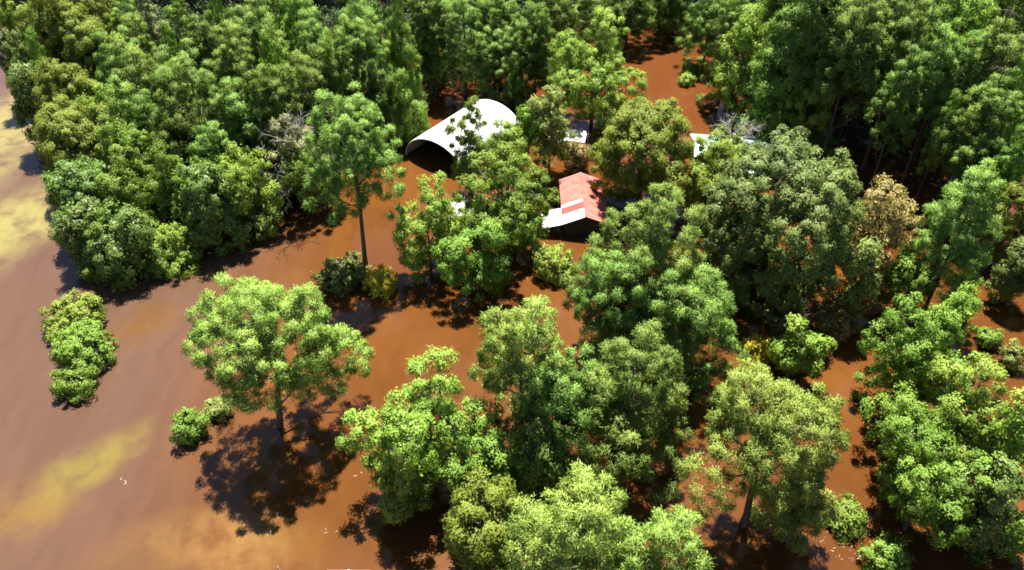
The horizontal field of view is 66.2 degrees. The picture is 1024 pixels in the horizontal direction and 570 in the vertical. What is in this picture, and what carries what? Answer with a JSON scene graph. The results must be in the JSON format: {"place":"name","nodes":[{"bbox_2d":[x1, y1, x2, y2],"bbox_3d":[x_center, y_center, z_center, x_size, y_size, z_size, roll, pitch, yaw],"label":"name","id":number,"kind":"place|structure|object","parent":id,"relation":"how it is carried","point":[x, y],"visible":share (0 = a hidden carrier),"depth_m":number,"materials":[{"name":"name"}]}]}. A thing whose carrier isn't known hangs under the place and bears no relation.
{"place":"outdoors","nodes":[
{"label":"outdoors","id":0,"kind":"place"},
{"bbox_2d":[0,0,1023,569],"bbox_3d":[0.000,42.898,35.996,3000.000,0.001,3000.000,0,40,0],"label":"water","id":1,"kind":"structure","parent":0,"point":[234,490],"depth_m":74.23,"materials":[{"name":"brown liquid"}]},
{"bbox_2d":[4,60,57,145],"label":"broadleaf tree","id":2,"kind":"object","parent":1,"relation":"on","point":[20,84],"visible":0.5,"depth_m":102.83,"materials":[{"name":"green plant"}]},
{"bbox_2d":[20,0,105,92],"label":"oak tree","id":3,"kind":"object","parent":1,"relation":"on","point":[53,23],"visible":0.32,"depth_m":108.16,"materials":[{"name":"green plant"}]},
{"bbox_2d":[25,56,107,146],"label":"tree","id":4,"kind":"object","parent":1,"relation":"on","point":[71,78],"visible":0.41,"depth_m":100.18,"materials":[{"name":"green plant"}]},
{"bbox_2d":[37,287,107,341],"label":"shrub","id":5,"kind":"object","parent":1,"relation":"in","point":[73,310],"visible":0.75,"depth_m":80.30,"materials":[{"name":"green plant"}]},
{"bbox_2d":[48,358,99,404],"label":"shrub","id":6,"kind":"object","parent":1,"relation":"in","point":[75,386],"visible":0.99,"depth_m":73.80,"materials":[{"name":"green plant"}]},
{"bbox_2d":[29,93,129,186],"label":"oak tree","id":7,"kind":"object","parent":1,"relation":"on","point":[54,128],"visible":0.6,"depth_m":93.63,"materials":[{"name":"green plant"}]},
{"bbox_2d":[46,195,112,268],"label":"broadleaf tree","id":8,"kind":"object","parent":1,"relation":"on","point":[79,216],"visible":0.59,"depth_m":85.48,"materials":[{"name":"green plant"}]},
{"bbox_2d":[47,317,118,370],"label":"shrub","id":9,"kind":"object","parent":1,"relation":"in","point":[90,333],"visible":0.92,"depth_m":76.66,"materials":[{"name":"green plant"}]},
{"bbox_2d":[58,2,116,95],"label":"oak tree","id":10,"kind":"object","parent":1,"relation":"on","point":[82,33],"visible":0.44,"depth_m":106.87,"materials":[{"name":"green plant"}]},
{"bbox_2d":[39,148,144,236],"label":"broadleaf tree","id":11,"kind":"object","parent":1,"relation":"on","point":[75,181],"visible":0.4,"depth_m":88.33,"materials":[{"name":"green plant"}]},
{"bbox_2d":[90,25,150,116],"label":"pine tree","id":12,"kind":"object","parent":1,"relation":"on","point":[103,72],"visible":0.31,"depth_m":102.24,"materials":[{"name":"green plant"}]},
{"bbox_2d":[92,112,155,192],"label":"broadleaf tree","id":13,"kind":"object","parent":1,"relation":"on","point":[125,138],"visible":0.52,"depth_m":91.44,"materials":[{"name":"green plant"}]},
{"bbox_2d":[81,196,169,292],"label":"broadleaf tree","id":14,"kind":"object","parent":1,"relation":"on","point":[124,221],"visible":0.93,"depth_m":84.74,"materials":[{"name":"green plant"}]},
{"bbox_2d":[97,144,156,219],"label":"broadleaf tree","id":15,"kind":"object","parent":1,"relation":"on","point":[118,183],"visible":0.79,"depth_m":88.61,"materials":[{"name":"green plant"}]},
{"bbox_2d":[104,74,178,164],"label":"pine tree","id":16,"kind":"object","parent":1,"relation":"on","point":[141,112],"visible":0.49,"depth_m":93.66,"materials":[{"name":"green plant"}]},
{"bbox_2d":[108,38,208,152],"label":"pine tree","id":17,"kind":"object","parent":1,"relation":"on","point":[130,71],"visible":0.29,"depth_m":97.93,"materials":[{"name":"green plant"}]},
{"bbox_2d":[135,220,206,280],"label":"broadleaf tree","id":18,"kind":"object","parent":1,"relation":"on","point":[176,235],"visible":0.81,"depth_m":87.64,"materials":[{"name":"green plant"}]},
{"bbox_2d":[139,138,208,222],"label":"broadleaf tree","id":19,"kind":"object","parent":1,"relation":"on","point":[168,188],"visible":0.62,"depth_m":89.00,"materials":[{"name":"green plant"}]},
{"bbox_2d":[148,95,218,194],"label":"pine tree","id":20,"kind":"object","parent":1,"relation":"on","point":[169,126],"visible":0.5,"depth_m":91.24,"materials":[{"name":"green plant"}]},
{"bbox_2d":[147,36,254,165],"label":"pine tree","id":21,"kind":"object","parent":1,"relation":"on","point":[200,77],"visible":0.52,"depth_m":92.87,"materials":[{"name":"green plant"}]},
{"bbox_2d":[170,155,253,260],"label":"broadleaf tree","id":22,"kind":"object","parent":1,"relation":"on","point":[208,179],"visible":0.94,"depth_m":88.26,"materials":[{"name":"green plant"}]},
{"bbox_2d":[182,119,258,210],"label":"pine tree","id":23,"kind":"object","parent":1,"relation":"on","point":[201,144],"visible":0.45,"depth_m":91.43,"materials":[{"name":"green plant"}]},
{"bbox_2d":[208,19,260,134],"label":"pine tree","id":24,"kind":"object","parent":1,"relation":"on","point":[225,60],"visible":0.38,"depth_m":95.92,"materials":[{"name":"green plant"}]},
{"bbox_2d":[206,75,277,188],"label":"pine tree","id":25,"kind":"object","parent":1,"relation":"on","point":[241,105],"visible":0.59,"depth_m":93.30,"materials":[{"name":"green plant"}]},
{"bbox_2d":[215,141,284,240],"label":"broadleaf tree","id":26,"kind":"object","parent":1,"relation":"on","point":[249,174],"visible":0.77,"depth_m":90.52,"materials":[{"name":"green plant"}]},
{"bbox_2d":[223,0,292,88],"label":"pine tree","id":27,"kind":"object","parent":1,"relation":"on","point":[254,24],"visible":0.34,"depth_m":107.71,"materials":[{"name":"green plant"}]},
{"bbox_2d":[15,0,531,263],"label":"undergrowth","id":28,"kind":"object","parent":1,"relation":"on","point":[327,21],"visible":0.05,"depth_m":134.58,"materials":[{"name":"green plant"}]},
{"bbox_2d":[240,61,308,174],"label":"pine tree","id":29,"kind":"object","parent":1,"relation":"on","point":[273,90],"visible":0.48,"depth_m":93.87,"materials":[{"name":"green plant"}]},
{"bbox_2d":[180,270,375,427],"bbox_3d":[-19.160,6.691,66.572,15.339,18.721,12.615,-14,42,-16],"label":"broadleaf tree","id":30,"kind":"object","parent":1,"relation":"in","point":[257,351],"visible":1,"depth_m":62.70,"materials":[{"name":"green plant"}]},
{"bbox_2d":[248,106,329,213],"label":"broadleaf tree","id":31,"kind":"object","parent":1,"relation":"on","point":[287,145],"visible":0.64,"depth_m":93.86,"materials":[{"name":"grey plant"}]},
{"bbox_2d":[280,42,337,149],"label":"pine tree","id":32,"kind":"object","parent":1,"relation":"on","point":[308,75],"visible":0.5,"depth_m":100.58,"materials":[{"name":"green plant"}]},
{"bbox_2d":[280,148,345,211],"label":"broadleaf tree","id":33,"kind":"object","parent":1,"relation":"on","point":[288,179],"visible":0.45,"depth_m":93.27,"materials":[{"name":"green plant"}]},
{"bbox_2d":[293,0,344,124],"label":"pine tree","id":34,"kind":"object","parent":1,"relation":"on","point":[318,33],"visible":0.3,"depth_m":105.05,"materials":[{"name":"green plant"}]},
{"bbox_2d":[310,250,373,298],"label":"shrub","id":35,"kind":"object","parent":1,"relation":"on","point":[349,271],"visible":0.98,"depth_m":85.50,"materials":[{"name":"green plant"}]},
{"bbox_2d":[301,80,406,270],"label":"broadleaf tree","id":36,"kind":"object","parent":1,"relation":"in","point":[341,130],"visible":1,"depth_m":78.17,"materials":[{"name":"green plant"}]},
{"bbox_2d":[325,9,396,130],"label":"pine tree","id":37,"kind":"object","parent":1,"relation":"on","point":[359,41],"visible":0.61,"depth_m":103.33,"materials":[{"name":"green plant"}]},
{"bbox_2d":[347,63,408,130],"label":"pine tree","id":38,"kind":"object","parent":1,"relation":"on","point":[375,93],"visible":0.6,"depth_m":104.77,"materials":[{"name":"green plant"}]},
{"bbox_2d":[381,0,422,110],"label":"broadleaf tree","id":39,"kind":"object","parent":1,"relation":"on","point":[407,52],"visible":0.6,"depth_m":108.62,"materials":[{"name":"green plant"}]},
{"bbox_2d":[363,447,443,525],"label":"broadleaf tree","id":40,"kind":"object","parent":1,"relation":"on","point":[399,498],"visible":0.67,"depth_m":61.06,"materials":[{"name":"green plant"}]},
{"bbox_2d":[377,67,430,148],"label":"broadleaf tree","id":41,"kind":"object","parent":1,"relation":"on","point":[408,131],"visible":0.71,"depth_m":107.65,"materials":[{"name":"green plant"}]},
{"bbox_2d":[334,345,485,500],"bbox_3d":[-7.345,12.210,62.856,10.201,14.955,11.018,28,47,29],"label":"broadleaf tree","id":42,"kind":"object","parent":1,"relation":"on","point":[417,420],"visible":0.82,"depth_m":60.46,"materials":[{"name":"green plant"}]},
{"bbox_2d":[391,170,467,284],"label":"broadleaf tree","id":43,"kind":"object","parent":1,"relation":"on","point":[435,222],"visible":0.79,"depth_m":84.13,"materials":[{"name":"green plant"}]},
{"bbox_2d":[405,0,455,93],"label":"pine tree","id":44,"kind":"object","parent":1,"relation":"on","point":[423,19],"visible":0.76,"depth_m":115.52,"materials":[{"name":"green plant"}]},
{"bbox_2d":[405,99,519,166],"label":"quonset shed","id":45,"kind":"structure","parent":1,"relation":"in","point":[490,110],"depth_m":108.48,"materials":[{"name":"white metal"}]},
{"bbox_2d":[430,0,502,96],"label":"pine tree","id":46,"kind":"object","parent":1,"relation":"on","point":[452,17],"visible":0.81,"depth_m":114.30,"materials":[{"name":"green plant"}]},
{"bbox_2d":[442,95,494,199],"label":"broadleaf tree","id":47,"kind":"object","parent":1,"relation":"on","point":[476,141],"visible":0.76,"depth_m":94.31,"materials":[{"name":"green plant"}]},
{"bbox_2d":[430,217,514,302],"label":"broadleaf tree","id":48,"kind":"object","parent":1,"relation":"on","point":[487,238],"visible":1,"depth_m":81.48,"materials":[{"name":"green plant"}]},
{"bbox_2d":[432,396,531,501],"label":"broadleaf tree","id":49,"kind":"object","parent":1,"relation":"on","point":[495,457],"visible":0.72,"depth_m":60.92,"materials":[{"name":"green plant"}]},
{"bbox_2d":[441,466,527,569],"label":"tree","id":50,"kind":"object","parent":1,"relation":"on","point":[480,551],"visible":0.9,"depth_m":56.26,"materials":[{"name":"green plant"}]},
{"bbox_2d":[425,140,558,254],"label":"broadleaf tree","id":51,"kind":"object","parent":1,"relation":"on","point":[506,175],"visible":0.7,"depth_m":83.86,"materials":[{"name":"green plant"}]},
{"bbox_2d":[459,25,525,106],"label":"pine tree","id":52,"kind":"object","parent":1,"relation":"on","point":[497,44],"visible":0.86,"depth_m":114.07,"materials":[{"name":"green plant"}]},
{"bbox_2d":[472,0,530,90],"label":"pine tree","id":53,"kind":"object","parent":1,"relation":"on","point":[509,15],"visible":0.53,"depth_m":115.15,"materials":[{"name":"green plant"}]},
{"bbox_2d":[466,293,572,456],"bbox_3d":[0.754,7.749,63.499,8.945,20.904,7.739,0,40,0],"label":"broadleaf tree","id":54,"kind":"object","parent":1,"relation":"on","point":[530,336],"visible":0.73,"depth_m":60.36,"materials":[{"name":"green plant"}]},
{"bbox_2d":[511,1,557,102],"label":"broadleaf tree","id":55,"kind":"object","parent":1,"relation":"on","point":[539,31],"visible":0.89,"depth_m":112.90,"materials":[{"name":"green plant"}]},
{"bbox_2d":[509,417,574,506],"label":"broadleaf tree","id":56,"kind":"object","parent":1,"relation":"on","point":[536,446],"visible":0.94,"depth_m":60.37,"materials":[{"name":"green plant"}]},
{"bbox_2d":[526,83,579,173],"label":"broadleaf tree","id":57,"kind":"object","parent":1,"relation":"on","point":[552,125],"visible":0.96,"depth_m":99.19,"materials":[{"name":"green plant"}]},
{"bbox_2d":[531,242,576,286],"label":"shrub","id":58,"kind":"object","parent":1,"relation":"on","point":[561,267],"visible":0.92,"depth_m":86.50,"materials":[{"name":"green plant"}]},
{"bbox_2d":[508,340,602,494],"bbox_3d":[3.574,10.858,63.341,7.926,16.341,8.563,0,40,0],"label":"broadleaf tree","id":59,"kind":"object","parent":1,"relation":"on","point":[570,390],"visible":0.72,"depth_m":59.95,"materials":[{"name":"green plant"}]},
{"bbox_2d":[495,457,644,569],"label":"broadleaf tree","id":60,"kind":"object","parent":1,"relation":"on","point":[593,535],"visible":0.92,"depth_m":46.18,"materials":[{"name":"green plant"}]},
{"bbox_2d":[541,172,607,235],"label":"red roofed shed","id":61,"kind":"structure","parent":1,"relation":"in","point":[583,208],"depth_m":94.52,"materials":[{"name":"paint"}]},
{"bbox_2d":[546,5,648,129],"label":"broadleaf tree","id":62,"kind":"object","parent":1,"relation":"on","point":[599,80],"visible":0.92,"depth_m":108.01,"materials":[{"name":"green plant"}]},
{"bbox_2d":[571,247,664,375],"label":"tree","id":63,"kind":"object","parent":1,"relation":"on","point":[608,319],"visible":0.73,"depth_m":70.10,"materials":[{"name":"green plant"}]},
{"bbox_2d":[594,0,657,46],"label":"broadleaf tree","id":64,"kind":"object","parent":1,"relation":"on","point":[636,12],"visible":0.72,"depth_m":131.26,"materials":[{"name":"green plant"}]},
{"bbox_2d":[560,317,696,505],"bbox_3d":[9.470,9.983,64.168,12.808,16.667,13.069,0,40,0],"label":"broadleaf tree","id":65,"kind":"object","parent":1,"relation":"on","point":[611,401],"visible":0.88,"depth_m":62.09,"materials":[{"name":"green plant"}]},
{"bbox_2d":[558,181,722,370],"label":"pine tree","id":66,"kind":"object","parent":1,"relation":"on","point":[641,238],"visible":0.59,"depth_m":70.24,"materials":[{"name":"green plant"}]},
{"bbox_2d":[587,95,696,203],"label":"oak tree","id":67,"kind":"object","parent":1,"relation":"on","point":[632,126],"visible":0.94,"depth_m":90.79,"materials":[{"name":"green plant"}]},
{"bbox_2d":[600,503,716,569],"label":"broadleaf tree","id":68,"kind":"object","parent":1,"relation":"on","point":[662,529],"visible":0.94,"depth_m":47.00,"materials":[{"name":"green plant"}]},
{"bbox_2d":[623,253,750,408],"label":"pine tree","id":69,"kind":"object","parent":1,"relation":"on","point":[682,317],"visible":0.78,"depth_m":69.98,"materials":[{"name":"green plant"}]},
{"bbox_2d":[674,0,736,69],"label":"broadleaf tree","id":70,"kind":"object","parent":1,"relation":"on","point":[699,32],"visible":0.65,"depth_m":125.02,"materials":[{"name":"green plant"}]},
{"bbox_2d":[695,0,758,106],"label":"broadleaf tree","id":71,"kind":"object","parent":1,"relation":"on","point":[726,20],"visible":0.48,"depth_m":113.35,"materials":[{"name":"green plant"}]},
{"bbox_2d":[708,1,765,122],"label":"broadleaf tree","id":72,"kind":"object","parent":1,"relation":"on","point":[748,24],"visible":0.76,"depth_m":110.27,"materials":[{"name":"green plant"}]},
{"bbox_2d":[673,355,852,527],"bbox_3d":[18.117,13.034,59.152,13.155,18.430,11.446,0,40,0],"label":"broadleaf tree","id":73,"kind":"object","parent":1,"relation":"on","point":[786,408],"visible":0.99,"depth_m":54.48,"materials":[{"name":"green plant"}]},
{"bbox_2d":[729,40,806,136],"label":"broadleaf tree","id":74,"kind":"object","parent":1,"relation":"on","point":[769,76],"visible":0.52,"depth_m":105.79,"materials":[{"name":"green plant"}]},
{"bbox_2d":[689,123,865,320],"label":"oak tree","id":75,"kind":"object","parent":1,"relation":"on","point":[757,226],"visible":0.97,"depth_m":76.56,"materials":[{"name":"green plant"}]},
{"bbox_2d":[743,467,841,557],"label":"broadleaf tree","id":76,"kind":"object","parent":1,"relation":"on","point":[807,515],"visible":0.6,"depth_m":58.37,"materials":[{"name":"green plant"}]},
{"bbox_2d":[767,312,837,376],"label":"broadleaf tree","id":77,"kind":"object","parent":1,"relation":"on","point":[799,350],"visible":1,"depth_m":73.67,"materials":[{"name":"green plant"}]},
{"bbox_2d":[751,0,855,134],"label":"broadleaf tree","id":78,"kind":"object","parent":1,"relation":"on","point":[803,41],"visible":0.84,"depth_m":98.23,"materials":[{"name":"green plant"}]},
{"bbox_2d":[771,46,841,160],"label":"broadleaf tree","id":79,"kind":"object","parent":1,"relation":"on","point":[811,119],"visible":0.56,"depth_m":102.62,"materials":[{"name":"green plant"}]},
{"bbox_2d":[805,0,890,162],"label":"pine tree","id":80,"kind":"object","parent":1,"relation":"on","point":[850,80],"visible":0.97,"depth_m":94.46,"materials":[{"name":"green plant"}]},
{"bbox_2d":[827,490,874,543],"bbox_3d":[27.287,18.961,63.688,4.110,3.489,3.770,-14,42,-16],"label":"shrub","id":81,"kind":"object","parent":1,"relation":"on","point":[851,524],"visible":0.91,"depth_m":62.74,"materials":[{"name":"green plant"}]},
{"bbox_2d":[833,235,883,322],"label":"broadleaf tree","id":82,"kind":"object","parent":1,"relation":"on","point":[862,262],"visible":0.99,"depth_m":76.81,"materials":[{"name":"green plant"}]},
{"bbox_2d":[836,172,928,296],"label":"broadleaf tree","id":83,"kind":"object","parent":1,"relation":"on","point":[893,220],"visible":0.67,"depth_m":78.31,"materials":[{"name":"brown plant"}]},
{"bbox_2d":[856,531,915,569],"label":"shrub","id":84,"kind":"object","parent":1,"relation":"on","point":[883,546],"visible":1,"depth_m":60.40,"materials":[{"name":"green plant"}]},
{"bbox_2d":[863,12,927,196],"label":"pine tree","id":85,"kind":"object","parent":1,"relation":"on","point":[911,79],"visible":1,"depth_m":91.48,"materials":[{"name":"green plant"}]},
{"bbox_2d":[855,0,952,170],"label":"pine tree","id":86,"kind":"object","parent":1,"relation":"on","point":[897,25],"visible":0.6,"depth_m":92.62,"materials":[{"name":"green plant"}]},
{"bbox_2d":[875,244,939,313],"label":"broadleaf tree","id":87,"kind":"object","parent":1,"relation":"on","point":[904,280],"visible":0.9,"depth_m":78.27,"materials":[{"name":"green plant"}]},
{"bbox_2d":[849,291,982,406],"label":"broadleaf tree","id":88,"kind":"object","parent":1,"relation":"on","point":[908,362],"visible":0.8,"depth_m":67.69,"materials":[{"name":"green plant"}]},
{"bbox_2d":[858,380,983,495],"bbox_3d":[33.200,12.636,65.626,7.071,10.711,8.145,0,40,0],"label":"broadleaf tree","id":89,"kind":"object","parent":1,"relation":"on","point":[899,405],"visible":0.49,"depth_m":63.73,"materials":[{"name":"green plant"}]},
{"bbox_2d":[831,76,1023,163],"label":"undergrowth","id":90,"kind":"object","parent":1,"relation":"on","point":[873,122],"visible":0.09,"depth_m":109.27,"materials":[{"name":"green plant"}]},
{"bbox_2d":[875,405,1005,550],"bbox_3d":[31.434,15.922,60.911,7.308,11.732,9.573,-24,45,-25],"label":"broadleaf tree","id":91,"kind":"object","parent":1,"relation":"on","point":[921,492],"visible":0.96,"depth_m":58.43,"materials":[{"name":"green plant"}]},
{"bbox_2d":[913,66,967,202],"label":"broadleaf tree","id":92,"kind":"object","parent":1,"relation":"on","point":[932,134],"visible":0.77,"depth_m":91.73,"materials":[{"name":"green plant"}]},
{"bbox_2d":[899,1,984,185],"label":"pine tree","id":93,"kind":"object","parent":1,"relation":"on","point":[945,61],"visible":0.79,"depth_m":91.39,"materials":[{"name":"green plant"}]},
{"bbox_2d":[915,280,983,358],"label":"broadleaf tree","id":94,"kind":"object","parent":1,"relation":"on","point":[959,301],"visible":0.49,"depth_m":71.56,"materials":[{"name":"green plant"}]},
{"bbox_2d":[894,157,1007,315],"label":"pine tree","id":95,"kind":"object","parent":1,"relation":"on","point":[943,222],"visible":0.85,"depth_m":75.75,"materials":[{"name":"green plant"}]},
{"bbox_2d":[912,0,1000,160],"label":"broadleaf tree","id":96,"kind":"object","parent":1,"relation":"on","point":[967,13],"visible":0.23,"depth_m":93.78,"materials":[{"name":"green plant"}]},
{"bbox_2d":[917,352,1016,466],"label":"broadleaf tree","id":97,"kind":"object","parent":1,"relation":"on","point":[971,398],"visible":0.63,"depth_m":62.30,"materials":[{"name":"green plant"}]},
{"bbox_2d":[920,0,1023,187],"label":"pine tree","id":98,"kind":"object","parent":1,"relation":"on","point":[1002,44],"visible":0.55,"depth_m":90.09,"materials":[{"name":"green plant"}]},
{"bbox_2d":[925,43,1023,205],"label":"pine tree","id":99,"kind":"object","parent":1,"relation":"on","point":[996,98],"visible":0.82,"depth_m":87.22,"materials":[{"name":"green plant"}]},
{"bbox_2d":[943,110,1008,215],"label":"pine tree","id":100,"kind":"object","parent":1,"relation":"on","point":[983,146],"visible":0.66,"depth_m":87.29,"materials":[{"name":"green plant"}]},
{"bbox_2d":[931,447,1023,568],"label":"broadleaf tree","id":101,"kind":"object","parent":1,"relation":"on","point":[987,527],"visible":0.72,"depth_m":57.77,"materials":[{"name":"green plant"}]},
{"bbox_2d":[958,386,1023,480],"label":"broadleaf tree","id":102,"kind":"object","parent":1,"relation":"on","point":[1013,449],"visible":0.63,"depth_m":60.05,"materials":[{"name":"green plant"}]},
{"bbox_2d":[974,181,1023,265],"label":"oak tree","id":103,"kind":"object","parent":1,"relation":"on","point":[1009,235],"visible":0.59,"depth_m":85.91,"materials":[{"name":"green plant"}]},
{"bbox_2d":[982,236,1023,304],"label":"oak tree","id":104,"kind":"object","parent":1,"relation":"on","point":[1010,281],"visible":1,"depth_m":81.60,"materials":[{"name":"green plant"}]},
{"bbox_2d":[983,124,1023,204],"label":"broadleaf tree","id":105,"kind":"object","parent":1,"relation":"on","point":[1009,163],"visible":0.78,"depth_m":85.56,"materials":[{"name":"green plant"}]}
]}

